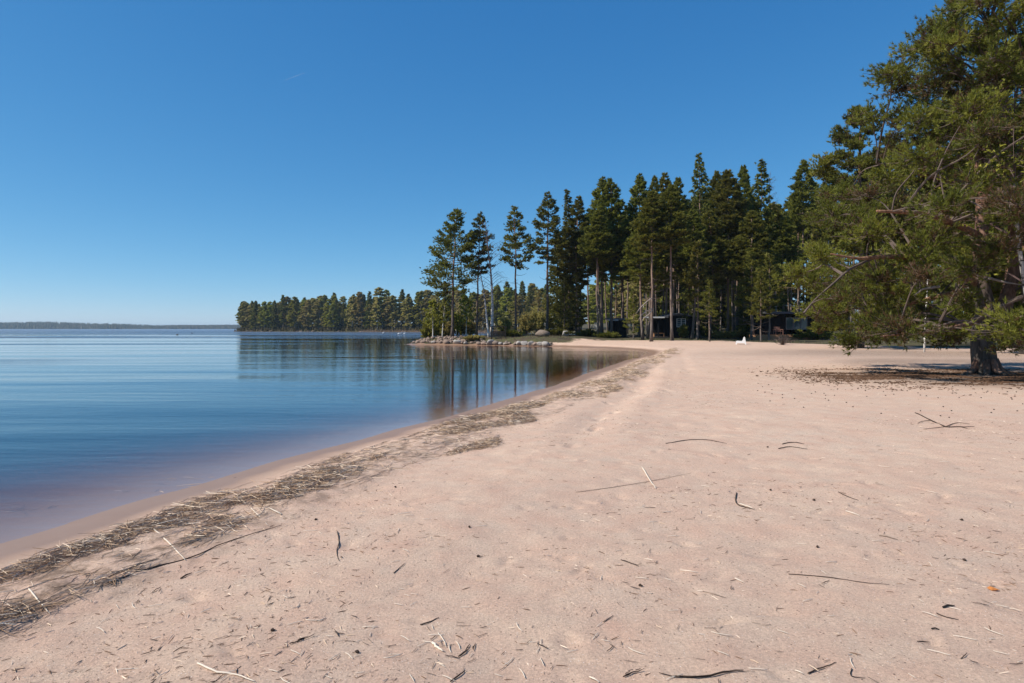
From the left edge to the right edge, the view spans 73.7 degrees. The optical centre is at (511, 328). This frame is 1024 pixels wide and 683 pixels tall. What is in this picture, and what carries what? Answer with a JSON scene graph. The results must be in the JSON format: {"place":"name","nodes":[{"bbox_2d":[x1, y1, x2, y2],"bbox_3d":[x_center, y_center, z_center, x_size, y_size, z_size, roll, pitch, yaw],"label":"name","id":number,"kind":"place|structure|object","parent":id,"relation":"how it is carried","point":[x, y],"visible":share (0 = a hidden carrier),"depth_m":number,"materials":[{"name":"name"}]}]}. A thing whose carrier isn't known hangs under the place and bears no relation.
{"place":"outdoors","nodes":[
{"label":"outdoors","id":0,"kind":"place"},
{"bbox_2d":[0,329,648,447],"bbox_3d":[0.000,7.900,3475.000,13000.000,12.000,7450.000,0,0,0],"label":"lake water","id":1,"kind":"structure","parent":0,"point":[116,376],"depth_m":29.62,"materials":[{"name":"blue liquid"}]},
{"bbox_2d":[0,324,1023,682],"bbox_3d":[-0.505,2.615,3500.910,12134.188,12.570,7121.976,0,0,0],"label":"beach ground","id":2,"kind":"structure","parent":0,"point":[68,486],"depth_m":5.16,"materials":[{"name":"beige sand"}]},
{"bbox_2d":[112,525,280,581],"bbox_3d":[-2.192,1.592,4.909,0.067,0.021,1.443,0,0,28],"label":"twig","id":3,"kind":"object","parent":2,"relation":"on","point":[191,556],"visible":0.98,"depth_m":4.75,"materials":[{"name":"brown wood"}]},
{"bbox_2d":[249,301,260,328],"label":"spruce tree","id":4,"kind":"object","parent":2,"relation":"on","point":[254,313],"visible":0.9,"depth_m":445.96,"materials":[{"name":"green plant"}]},
{"bbox_2d":[257,301,270,326],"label":"birch tree","id":5,"kind":"object","parent":2,"relation":"on","point":[263,311],"visible":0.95,"depth_m":442.21,"materials":[{"name":"green plant"}]},
{"bbox_2d":[269,300,279,328],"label":"spruce tree","id":6,"kind":"object","parent":2,"relation":"on","point":[274,317],"visible":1,"depth_m":439.94,"materials":[{"name":"green plant"}]},
{"bbox_2d":[278,295,289,325],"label":"pine tree","id":7,"kind":"object","parent":2,"relation":"on","point":[283,320],"visible":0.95,"depth_m":437.96,"materials":[{"name":"green plant"}]},
{"bbox_2d":[286,296,302,326],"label":"birch tree","id":8,"kind":"object","parent":2,"relation":"on","point":[294,308],"visible":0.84,"depth_m":434.03,"materials":[{"name":"green plant"}]},
{"bbox_2d":[295,299,314,326],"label":"birch tree","id":9,"kind":"object","parent":2,"relation":"on","point":[305,313],"visible":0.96,"depth_m":428.33,"materials":[{"name":"green plant"}]},
{"bbox_2d":[306,298,323,327],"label":"birch tree","id":10,"kind":"object","parent":2,"relation":"on","point":[312,300],"visible":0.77,"depth_m":427.23,"materials":[{"name":"green plant"}]},
{"bbox_2d":[312,299,325,327],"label":"birch tree","id":11,"kind":"object","parent":2,"relation":"on","point":[319,302],"visible":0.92,"depth_m":425.61,"materials":[{"name":"green plant"}]},
{"bbox_2d":[322,303,339,329],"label":"birch tree","id":12,"kind":"object","parent":2,"relation":"on","point":[331,314],"visible":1,"depth_m":416.75,"materials":[{"name":"green plant"}]},
{"bbox_2d":[0,348,680,639],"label":"reed debris","id":13,"kind":"object","parent":2,"relation":"on","point":[116,535],"visible":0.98,"depth_m":6.26,"materials":[{"name":"plant"}]},
{"bbox_2d":[344,296,358,326],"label":"birch tree","id":14,"kind":"object","parent":2,"relation":"on","point":[349,311],"visible":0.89,"depth_m":413.76,"materials":[{"name":"green plant"}]},
{"bbox_2d":[352,292,367,325],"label":"birch tree","id":15,"kind":"object","parent":2,"relation":"on","point":[363,303],"visible":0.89,"depth_m":410.12,"materials":[{"name":"green plant"}]},
{"bbox_2d":[362,291,376,328],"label":"spruce tree","id":16,"kind":"object","parent":2,"relation":"on","point":[368,301],"visible":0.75,"depth_m":407.65,"materials":[{"name":"green plant"}]},
{"bbox_2d":[368,287,388,329],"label":"birch tree","id":17,"kind":"object","parent":2,"relation":"on","point":[379,292],"visible":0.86,"depth_m":400.35,"materials":[{"name":"green plant"}]},
{"bbox_2d":[370,296,387,326],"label":"conifer tree","id":18,"kind":"object","parent":2,"relation":"on","point":[380,303],"visible":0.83,"depth_m":398.48,"materials":[{"name":"green plant"}]},
{"bbox_2d":[234,323,545,332],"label":"undergrowth","id":19,"kind":"object","parent":2,"relation":"on","point":[342,328],"visible":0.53,"depth_m":417.21,"materials":[{"name":"green plant"}]},
{"bbox_2d":[381,296,398,326],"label":"birch tree","id":20,"kind":"object","parent":2,"relation":"on","point":[387,311],"visible":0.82,"depth_m":395.65,"materials":[{"name":"green plant"}]},
{"bbox_2d":[385,295,401,328],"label":"birch tree","id":21,"kind":"object","parent":2,"relation":"on","point":[394,308],"visible":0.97,"depth_m":394.55,"materials":[{"name":"green plant"}]},
{"bbox_2d":[398,297,417,327],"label":"birch tree","id":22,"kind":"object","parent":2,"relation":"on","point":[408,300],"visible":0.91,"depth_m":389.75,"materials":[{"name":"green plant"}]},
{"bbox_2d":[406,291,426,324],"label":"birch tree","id":23,"kind":"object","parent":2,"relation":"on","point":[420,300],"visible":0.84,"depth_m":384.20,"materials":[{"name":"green plant"}]},
{"bbox_2d":[420,319,435,337],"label":"bush","id":24,"kind":"object","parent":2,"relation":"on","point":[426,331],"visible":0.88,"depth_m":85.72,"materials":[{"name":"green plant"}]},
{"bbox_2d":[422,299,443,335],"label":"birch tree","id":25,"kind":"object","parent":2,"relation":"on","point":[432,303],"visible":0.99,"depth_m":83.92,"materials":[{"name":"green plant"}]},
{"bbox_2d":[436,281,451,337],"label":"birch tree","id":26,"kind":"object","parent":2,"relation":"on","point":[444,304],"visible":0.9,"depth_m":83.49,"materials":[{"name":"green plant"}]},
{"bbox_2d":[419,208,487,336],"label":"pine tree","id":27,"kind":"object","parent":2,"relation":"on","point":[447,241],"visible":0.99,"depth_m":82.42,"materials":[{"name":"green plant"}]},
{"bbox_2d":[456,294,478,335],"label":"birch tree","id":28,"kind":"object","parent":2,"relation":"on","point":[464,303],"visible":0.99,"depth_m":84.36,"materials":[{"name":"green plant"}]},
{"bbox_2d":[459,211,495,334],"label":"pine tree","id":29,"kind":"object","parent":2,"relation":"on","point":[479,232],"visible":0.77,"depth_m":83.73,"materials":[{"name":"green plant"}]},
{"bbox_2d":[471,290,490,329],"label":"birch tree","id":30,"kind":"object","parent":2,"relation":"on","point":[481,306],"visible":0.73,"depth_m":341.78,"materials":[{"name":"green plant"}]},
{"bbox_2d":[475,263,491,336],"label":"bare birch","id":31,"kind":"object","parent":2,"relation":"on","point":[488,334],"visible":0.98,"depth_m":81.64,"materials":[{"name":"grey plant"}]},
{"bbox_2d":[472,221,509,336],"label":"pine tree","id":32,"kind":"object","parent":2,"relation":"on","point":[492,302],"visible":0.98,"depth_m":82.07,"materials":[{"name":"green plant"}]},
{"bbox_2d":[493,288,502,320],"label":"pine tree","id":33,"kind":"object","parent":2,"relation":"on","point":[497,304],"visible":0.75,"depth_m":333.75,"materials":[{"name":"green plant"}]},
{"bbox_2d":[494,312,512,330],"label":"bush","id":34,"kind":"object","parent":2,"relation":"on","point":[503,321],"visible":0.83,"depth_m":87.61,"materials":[{"name":"green plant"}]},
{"bbox_2d":[496,287,514,320],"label":"birch tree","id":35,"kind":"object","parent":2,"relation":"on","point":[507,295],"visible":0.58,"depth_m":329.24,"materials":[{"name":"green plant"}]},
{"bbox_2d":[0,351,1023,682],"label":"twig litter","id":36,"kind":"object","parent":2,"relation":"on","point":[494,573],"visible":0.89,"depth_m":4.16,"materials":[{"name":"wood"}]},
{"bbox_2d":[497,205,536,329],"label":"pine tree","id":37,"kind":"object","parent":2,"relation":"on","point":[514,244],"visible":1,"depth_m":82.50,"materials":[{"name":"green plant"}]},
{"bbox_2d":[509,295,526,326],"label":"birch tree","id":38,"kind":"object","parent":2,"relation":"on","point":[519,297],"visible":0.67,"depth_m":319.95,"materials":[{"name":"green plant"}]},
{"bbox_2d":[512,311,537,333],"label":"bush","id":39,"kind":"object","parent":2,"relation":"on","point":[525,325],"visible":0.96,"depth_m":89.39,"materials":[{"name":"green plant"}]},
{"bbox_2d":[528,304,545,332],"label":"bush","id":40,"kind":"object","parent":2,"relation":"on","point":[539,324],"visible":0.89,"depth_m":89.58,"materials":[{"name":"green plant"}]},
{"bbox_2d":[523,191,571,329],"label":"pine tree","id":41,"kind":"object","parent":2,"relation":"on","point":[556,235],"visible":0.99,"depth_m":85.57,"materials":[{"name":"green plant"}]},
{"bbox_2d":[541,230,567,329],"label":"spruce tree","id":42,"kind":"object","parent":2,"relation":"on","point":[553,277],"visible":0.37,"depth_m":91.97,"materials":[{"name":"green plant"}]},
{"bbox_2d":[553,280,575,330],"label":"young pine","id":43,"kind":"object","parent":2,"relation":"on","point":[562,299],"visible":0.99,"depth_m":83.87,"materials":[{"name":"green plant"}]},
{"bbox_2d":[550,189,587,331],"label":"spruce tree","id":44,"kind":"object","parent":2,"relation":"on","point":[566,213],"visible":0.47,"depth_m":89.81,"materials":[{"name":"green plant"}]},
{"bbox_2d":[549,195,595,331],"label":"pine tree","id":45,"kind":"object","parent":2,"relation":"on","point":[577,211],"visible":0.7,"depth_m":88.36,"materials":[{"name":"green plant"}]},
{"bbox_2d":[566,273,587,334],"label":"young pine","id":46,"kind":"object","parent":2,"relation":"on","point":[577,301],"visible":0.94,"depth_m":85.89,"materials":[{"name":"green plant"}]},
{"bbox_2d":[572,328,596,336],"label":"shrub","id":47,"kind":"object","parent":2,"relation":"on","point":[587,332],"visible":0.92,"depth_m":84.41,"materials":[{"name":"green plant"}]},
{"bbox_2d":[581,276,608,330],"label":"birch tree","id":48,"kind":"object","parent":2,"relation":"on","point":[592,313],"visible":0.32,"depth_m":253.33,"materials":[{"name":"green plant"}]},
{"bbox_2d":[575,209,619,333],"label":"pine tree","id":49,"kind":"object","parent":2,"relation":"on","point":[597,240],"visible":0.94,"depth_m":83.23,"materials":[{"name":"green plant"}]},
{"bbox_2d":[576,203,619,332],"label":"pine tree","id":50,"kind":"object","parent":2,"relation":"on","point":[601,207],"visible":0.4,"depth_m":84.58,"materials":[{"name":"green plant"}]},
{"bbox_2d":[576,176,625,331],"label":"pine tree","id":51,"kind":"object","parent":2,"relation":"on","point":[596,194],"visible":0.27,"depth_m":87.61,"materials":[{"name":"green plant"}]},
{"bbox_2d":[591,280,620,323],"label":"birch tree","id":52,"kind":"object","parent":2,"relation":"on","point":[608,299],"visible":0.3,"depth_m":245.62,"materials":[{"name":"green plant"}]},
{"bbox_2d":[592,331,620,337],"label":"shrub","id":53,"kind":"object","parent":2,"relation":"on","point":[608,334],"visible":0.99,"depth_m":82.30,"materials":[{"name":"green plant"}]},
{"bbox_2d":[584,177,637,332],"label":"pine tree","id":54,"kind":"object","parent":2,"relation":"on","point":[615,201],"visible":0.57,"depth_m":86.51,"materials":[{"name":"green plant"}]},
{"bbox_2d":[605,318,626,336],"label":"shed","id":55,"kind":"structure","parent":2,"relation":"on","point":[619,328],"depth_m":88.00,"materials":[{"name":"grey wood"}]},
{"bbox_2d":[606,279,628,317],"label":"birch tree","id":56,"kind":"object","parent":2,"relation":"on","point":[618,308],"visible":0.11,"depth_m":229.35,"materials":[{"name":"green plant"}]},
{"bbox_2d":[606,214,633,317],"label":"pine tree","id":57,"kind":"object","parent":2,"relation":"on","point":[627,280],"visible":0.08,"depth_m":95.15,"materials":[{"name":"green plant"}]},
{"bbox_2d":[623,288,642,338],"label":"young pine","id":58,"kind":"object","parent":2,"relation":"on","point":[633,301],"visible":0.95,"depth_m":79.93,"materials":[{"name":"green plant"}]},
{"bbox_2d":[618,173,650,336],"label":"pine tree","id":59,"kind":"object","parent":2,"relation":"on","point":[637,198],"visible":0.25,"depth_m":87.69,"materials":[{"name":"green plant"}]},
{"bbox_2d":[624,273,649,323],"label":"birch tree","id":60,"kind":"object","parent":2,"relation":"on","point":[637,295],"visible":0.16,"depth_m":188.89,"materials":[{"name":"green plant"}]},
{"bbox_2d":[618,220,664,339],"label":"pine tree","id":61,"kind":"object","parent":2,"relation":"on","point":[634,259],"visible":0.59,"depth_m":75.53,"materials":[{"name":"green plant"}]},
{"bbox_2d":[627,190,676,341],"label":"pine tree","id":62,"kind":"object","parent":2,"relation":"on","point":[651,204],"visible":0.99,"depth_m":70.46,"materials":[{"name":"green plant"}]},
{"bbox_2d":[648,175,659,315],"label":"pine tree","id":63,"kind":"object","parent":2,"relation":"on","point":[654,184],"visible":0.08,"depth_m":91.75,"materials":[{"name":"green plant"}]},
{"bbox_2d":[630,232,678,338],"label":"pine tree","id":64,"kind":"object","parent":2,"relation":"on","point":[663,275],"visible":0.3,"depth_m":78.83,"materials":[{"name":"green plant"}]},
{"bbox_2d":[644,266,675,324],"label":"spruce tree","id":65,"kind":"object","parent":2,"relation":"on","point":[660,302],"visible":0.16,"depth_m":131.21,"materials":[{"name":"green plant"}]},
{"bbox_2d":[642,313,691,337],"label":"cabin","id":66,"kind":"object","parent":2,"relation":"on","point":[661,324],"visible":0.56,"depth_m":84.00,"materials":[{"name":"black wood"}]},
{"bbox_2d":[653,183,693,340],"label":"pine tree","id":67,"kind":"object","parent":2,"relation":"on","point":[671,196],"visible":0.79,"depth_m":71.38,"materials":[{"name":"green plant"}]},
{"bbox_2d":[653,172,693,314],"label":"pine tree","id":68,"kind":"object","parent":2,"relation":"on","point":[662,182],"visible":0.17,"depth_m":85.60,"materials":[{"name":"green plant"}]},
{"bbox_2d":[672,177,688,312],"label":"pine tree","id":69,"kind":"object","parent":2,"relation":"on","point":[678,182],"visible":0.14,"depth_m":93.86,"materials":[{"name":"green plant"}]},
{"bbox_2d":[674,209,718,338],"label":"pine tree","id":70,"kind":"object","parent":2,"relation":"on","point":[685,251],"visible":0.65,"depth_m":79.32,"materials":[{"name":"green plant"}]},
{"bbox_2d":[672,152,726,337],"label":"spruce tree","id":71,"kind":"object","parent":2,"relation":"on","point":[704,193],"visible":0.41,"depth_m":85.40,"materials":[{"name":"green plant"}]},
{"bbox_2d":[676,239,722,339],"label":"young pine","id":72,"kind":"object","parent":2,"relation":"on","point":[694,282],"visible":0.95,"depth_m":75.56,"materials":[{"name":"green plant"}]},
{"bbox_2d":[659,669,742,677],"bbox_3d":[0.848,1.491,2.950,0.418,0.021,0.060,0,0,0],"label":"twig","id":73,"kind":"object","parent":2,"relation":"on","point":[686,676],"visible":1,"depth_m":2.94,"materials":[{"name":"brown wood"}]},
{"bbox_2d":[695,279,722,341],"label":"young pine","id":74,"kind":"object","parent":2,"relation":"on","point":[711,304],"visible":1,"depth_m":67.90,"materials":[{"name":"green plant"}]},
{"bbox_2d":[681,210,741,338],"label":"pine tree","id":75,"kind":"object","parent":2,"relation":"on","point":[717,240],"visible":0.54,"depth_m":80.73,"materials":[{"name":"green plant"}]},
{"bbox_2d":[701,170,731,330],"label":"pine tree","id":76,"kind":"object","parent":2,"relation":"on","point":[713,182],"visible":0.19,"depth_m":90.74,"materials":[{"name":"green plant"}]},
{"bbox_2d":[705,259,730,330],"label":"birch tree","id":77,"kind":"object","parent":2,"relation":"on","point":[724,296],"visible":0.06,"depth_m":135.73,"materials":[{"name":"green plant"}]},
{"bbox_2d":[711,330,735,337],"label":"shrub","id":78,"kind":"object","parent":2,"relation":"on","point":[718,334],"visible":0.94,"depth_m":83.30,"materials":[{"name":"green plant"}]},
{"bbox_2d":[704,169,749,330],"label":"pine tree","id":79,"kind":"object","parent":2,"relation":"on","point":[730,219],"visible":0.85,"depth_m":83.03,"materials":[{"name":"green plant"}]},
{"bbox_2d":[721,278,742,330],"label":"spruce tree","id":80,"kind":"object","parent":2,"relation":"on","point":[730,320],"visible":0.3,"depth_m":129.68,"materials":[{"name":"green plant"}]},
{"bbox_2d":[721,196,750,327],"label":"pine tree","id":81,"kind":"object","parent":2,"relation":"on","point":[736,251],"visible":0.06,"depth_m":89.51,"materials":[{"name":"green plant"}]},
{"bbox_2d":[737,164,759,321],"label":"pine tree","id":82,"kind":"object","parent":2,"relation":"on","point":[743,176],"visible":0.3,"depth_m":94.25,"materials":[{"name":"green plant"}]},
{"bbox_2d":[732,250,773,339],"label":"young pine","id":83,"kind":"object","parent":2,"relation":"on","point":[747,269],"visible":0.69,"depth_m":73.93,"materials":[{"name":"green plant"}]},
{"bbox_2d":[723,210,786,334],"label":"pine tree","id":84,"kind":"object","parent":2,"relation":"on","point":[742,242],"visible":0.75,"depth_m":78.62,"materials":[{"name":"green plant"}]},
{"bbox_2d":[730,159,791,331],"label":"spruce tree","id":85,"kind":"object","parent":2,"relation":"on","point":[766,212],"visible":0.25,"depth_m":83.59,"materials":[{"name":"green plant"}]},
{"bbox_2d":[744,269,777,341],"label":"young pine","id":86,"kind":"object","parent":2,"relation":"on","point":[759,274],"visible":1,"depth_m":66.83,"materials":[{"name":"green plant"}]},
{"bbox_2d":[748,252,788,340],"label":"young pine","id":87,"kind":"object","parent":2,"relation":"on","point":[770,275],"visible":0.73,"depth_m":72.85,"materials":[{"name":"green plant"}]},
{"bbox_2d":[754,202,800,308],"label":"pine tree","id":88,"kind":"object","parent":2,"relation":"on","point":[779,215],"visible":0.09,"depth_m":87.28,"materials":[{"name":"green plant"}]},
{"bbox_2d":[746,335,809,339],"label":"deck","id":89,"kind":"structure","parent":2,"relation":"on","point":[764,337],"depth_m":76.50,"materials":[{"name":"brown wood"}]},
{"bbox_2d":[760,216,810,334],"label":"pine tree","id":90,"kind":"object","parent":2,"relation":"on","point":[784,235],"visible":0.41,"depth_m":82.92,"materials":[{"name":"green plant"}]},
{"bbox_2d":[749,312,824,334],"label":"glass cabin","id":91,"kind":"object","parent":2,"relation":"on","point":[790,325],"visible":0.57,"depth_m":80.00,"materials":[{"name":"black wood"}]},
{"bbox_2d":[779,282,806,311],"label":"spruce tree","id":92,"kind":"object","parent":2,"relation":"on","point":[794,301],"visible":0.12,"depth_m":130.81,"materials":[{"name":"green plant"}]},
{"bbox_2d":[781,159,820,302],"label":"pine tree","id":93,"kind":"object","parent":2,"relation":"on","point":[797,197],"visible":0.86,"depth_m":95.38,"materials":[{"name":"green plant"}]},
{"bbox_2d":[798,225,831,333],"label":"spruce tree","id":94,"kind":"object","parent":2,"relation":"on","point":[818,233],"visible":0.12,"depth_m":90.05,"materials":[{"name":"green plant"}]},
{"bbox_2d":[790,329,840,339],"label":"shrub","id":95,"kind":"object","parent":2,"relation":"on","point":[810,335],"visible":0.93,"depth_m":75.17,"materials":[{"name":"green plant"}]},
{"bbox_2d":[793,105,938,347],"bbox_3d":[25.719,-7.431,50.228,10.138,18.300,8.939,0,0,0],"label":"pine tree","id":96,"kind":"object","parent":2,"relation":"on","point":[825,171],"visible":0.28,"depth_m":49.70,"materials":[{"name":"green plant"}]},
{"bbox_2d":[720,365,1023,397],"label":"needle litter","id":97,"kind":"object","parent":2,"relation":"on","point":[1018,377],"visible":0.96,"depth_m":20.00,"materials":[{"name":"plant"}]},
{"bbox_2d":[772,0,1023,375],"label":"old pine","id":98,"kind":"object","parent":2,"relation":"on","point":[988,323],"visible":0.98,"depth_m":20.41,"materials":[{"name":"green plant"}]},
{"bbox_2d":[898,61,1020,344],"bbox_3d":[38.423,-10.640,57.646,12.033,24.593,10.361,0,0,-32],"label":"pine tree","id":99,"kind":"object","parent":2,"relation":"on","point":[943,285],"visible":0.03,"depth_m":57.37,"materials":[{"name":"green plant"}]},
{"bbox_2d":[910,75,1023,293],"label":"pine tree","id":100,"kind":"object","parent":2,"relation":"on","point":[1013,173],"visible":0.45,"depth_m":19.58,"materials":[{"name":"green plant"}]},
{"bbox_2d":[926,32,1023,353],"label":"pine tree","id":101,"kind":"object","parent":2,"relation":"on","point":[1005,225],"depth_m":38.56,"materials":[{"name":"green plant"}]},
{"bbox_2d":[0,0,1023,329],"label":"sky","id":102,"kind":"structure","parent":0,"point":[163,162],"materials":[{"name":"blue"}]},
{"bbox_2d":[531,331,1017,343],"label":"grass","id":103,"kind":"structure","parent":0,"point":[742,337],"depth_m":76.12,"materials":[{"name":"green plant"}]},
{"bbox_3d":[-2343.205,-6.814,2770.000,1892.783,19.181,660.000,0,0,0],"label":"far island","id":104,"kind":"structure","parent":0,"visible":0},
{"bbox_2d":[0,321,168,328],"bbox_3d":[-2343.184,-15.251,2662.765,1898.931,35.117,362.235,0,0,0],"label":"forest","id":105,"kind":"object","parent":104,"relation":"on","point":[38,325],"visible":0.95,"depth_m":2569.97,"materials":[{"name":"green plant"}]},
{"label":"far headland","id":106,"kind":"structure","parent":0,"visible":0},
{"bbox_2d":[155,324,240,328],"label":"forest","id":107,"kind":"object","parent":106,"relation":"on","point":[217,326],"visible":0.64,"depth_m":2794.36,"materials":[{"name":"green plant"}]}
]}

